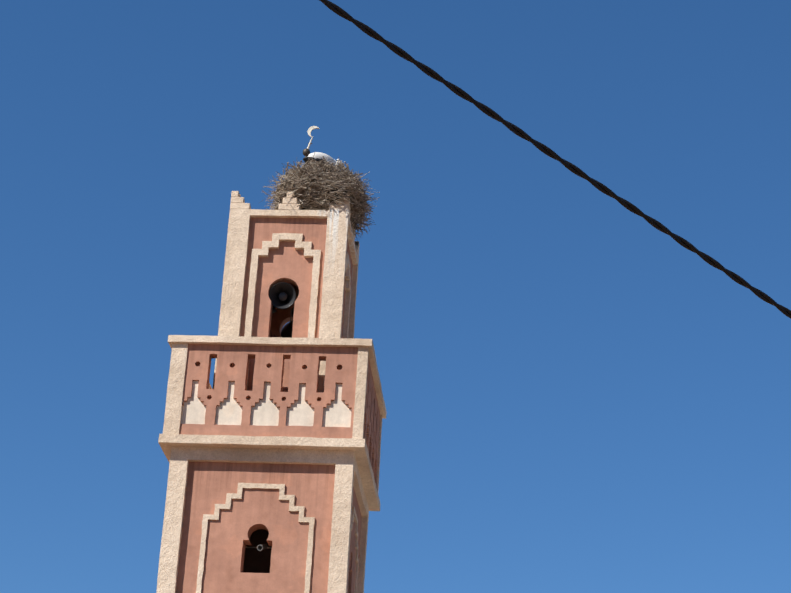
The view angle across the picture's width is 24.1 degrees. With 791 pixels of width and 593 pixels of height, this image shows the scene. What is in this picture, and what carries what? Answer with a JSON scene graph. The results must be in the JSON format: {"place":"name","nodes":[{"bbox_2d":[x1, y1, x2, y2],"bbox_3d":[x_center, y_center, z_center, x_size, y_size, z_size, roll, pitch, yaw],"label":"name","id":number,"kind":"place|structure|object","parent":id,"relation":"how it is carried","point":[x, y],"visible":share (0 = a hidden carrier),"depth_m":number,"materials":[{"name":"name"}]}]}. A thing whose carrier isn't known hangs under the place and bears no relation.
{"place":"outdoors","nodes":[
{"label":"outdoors","id":0,"kind":"place"},
{"bbox_2d":[243,529,271,572],"bbox_3d":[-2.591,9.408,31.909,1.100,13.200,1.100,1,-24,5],"label":"window opening","id":1,"kind":"object","parent":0,"point":[256,560],"depth_m":33.44,"materials":[{"name":"black"}]},
{"bbox_2d":[176,462,361,592],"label":"minaret shaft walls","id":2,"kind":"structure","parent":0,"point":[210,485],"depth_m":32.66,"materials":[{"name":"paint"}]},
{"bbox_2d":[158,335,386,510],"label":"minaret balcony dressings","id":3,"kind":"structure","parent":2,"relation":"attached to","point":[170,436],"depth_m":33.48,"materials":[{"name":"beige paint"}]},
{"bbox_2d":[179,344,379,484],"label":"balcony parapet","id":4,"kind":"structure","parent":3,"relation":"attached to","point":[233,364],"depth_m":33.54,"materials":[{"name":"paint"}]},
{"bbox_2d":[181,381,351,426],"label":"decorative niches","id":5,"kind":"object","parent":4,"relation":"in","point":[300,412],"visible":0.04,"depth_m":33.32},
{"bbox_2d":[196,483,358,592],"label":"minaret shaft arch mouldings","id":6,"kind":"object","parent":2,"relation":"attached to","point":[282,496],"visible":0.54,"depth_m":32.71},
{"bbox_2d":[247,241,345,391],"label":"minaret lantern walls","id":7,"kind":"structure","parent":0,"point":[287,262],"depth_m":35.19,"materials":[{"name":"pink paint"}]},
{"bbox_2d":[213,209,358,391],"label":"minaret lantern dressings","id":8,"kind":"structure","parent":7,"relation":"attached to","point":[339,233],"depth_m":35.17,"materials":[{"name":"beige paint"}]},
{"bbox_2d":[269,282,295,308],"bbox_3d":[-2.119,0.007,35.444,0.517,0.708,0.708,1,-24,5],"label":"loudspeaker","id":9,"kind":"object","parent":8,"relation":"attached to","point":[282,295],"visible":1,"depth_m":35.23,"materials":[{"name":"black metal"}]},
{"bbox_2d":[281,307,293,337],"bbox_3d":[-1.969,0.480,36.450,0.636,0.870,0.870,1,-24,5],"label":"loudspeaker","id":10,"kind":"object","parent":8,"relation":"attached to","point":[286,330],"visible":0.15,"depth_m":36.49,"materials":[{"name":"black metal"}]},
{"bbox_2d":[230,191,359,260],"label":"stepped merlons","id":11,"kind":"object","parent":8,"relation":"on","point":[237,201],"visible":0.33,"depth_m":35.71,"materials":[{"name":"beige paint"}]},
{"bbox_2d":[259,153,379,244],"bbox_3d":[-1.485,-1.839,36.548,2.387,1.642,2.415,1,-24,5],"label":"stork nest","id":12,"kind":"object","parent":8,"relation":"attached to","point":[317,177],"depth_m":35.87,"materials":[{"name":"brown plant"}]},
{"bbox_2d":[303,152,336,166],"bbox_3d":[-1.467,-2.671,36.931,0.952,0.391,0.381,24,-32,-39],"label":"stork","id":13,"kind":"object","parent":12,"relation":"on","point":[318,156],"visible":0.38,"depth_m":36.72,"materials":[{"name":"white"}]},
{"bbox_2d":[240,217,352,337],"bbox_3d":[-2.091,1.040,35.663,2.100,4.670,2.100,1,-24,5],"label":"recessed wall panel","id":14,"kind":"object","parent":7,"relation":"attached to","point":[312,230],"visible":0.23,"depth_m":35.52,"materials":[{"name":"paint"}]},
{"bbox_2d":[244,233,350,383],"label":"lantern arch mouldings","id":15,"kind":"object","parent":14,"relation":"attached to","point":[306,247],"visible":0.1,"depth_m":35.27,"materials":[{"name":"beige paint"}]},
{"bbox_2d":[303,126,318,162],"bbox_3d":[-1.764,-2.542,37.238,0.320,2.038,0.198,-9,-27,24],"label":"crescent finial","id":16,"kind":"object","parent":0,"point":[306,152],"visible":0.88,"depth_m":37.50,"materials":[{"name":"white metal"}]},
{"bbox_2d":[324,184,352,203],"bbox_3d":[-1.134,-1.955,35.906,0.640,0.560,0.600,1,-24,5],"label":"merlon","id":17,"kind":"object","parent":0,"point":[334,189],"visible":0.08,"depth_m":35.65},
{"bbox_2d":[0,0,790,592],"label":"sky","id":18,"kind":"structure","parent":0,"point":[577,400],"materials":[{"name":"blue"}]},
{"bbox_2d":[319,0,790,318],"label":"overhead cable","id":19,"kind":"object","parent":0,"point":[513,128],"visible":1,"depth_m":3.31,"materials":[{"name":"black rubber"}]},
{"label":"ground","id":20,"kind":"structure","parent":0,"visible":0},
{"bbox_2d":[156,446,368,592],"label":"minaret dressings","id":21,"kind":"structure","parent":20,"relation":"on","point":[347,475],"depth_m":32.87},
{"bbox_2d":[245,543,271,550],"bbox_3d":[-2.298,4.248,32.992,0.582,0.741,0.442,20,-29,-33],"label":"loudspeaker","id":22,"kind":"object","parent":21,"relation":"attached to","point":[262,547],"visible":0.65,"depth_m":32.76,"materials":[{"name":"grey plastic"}]}
]}

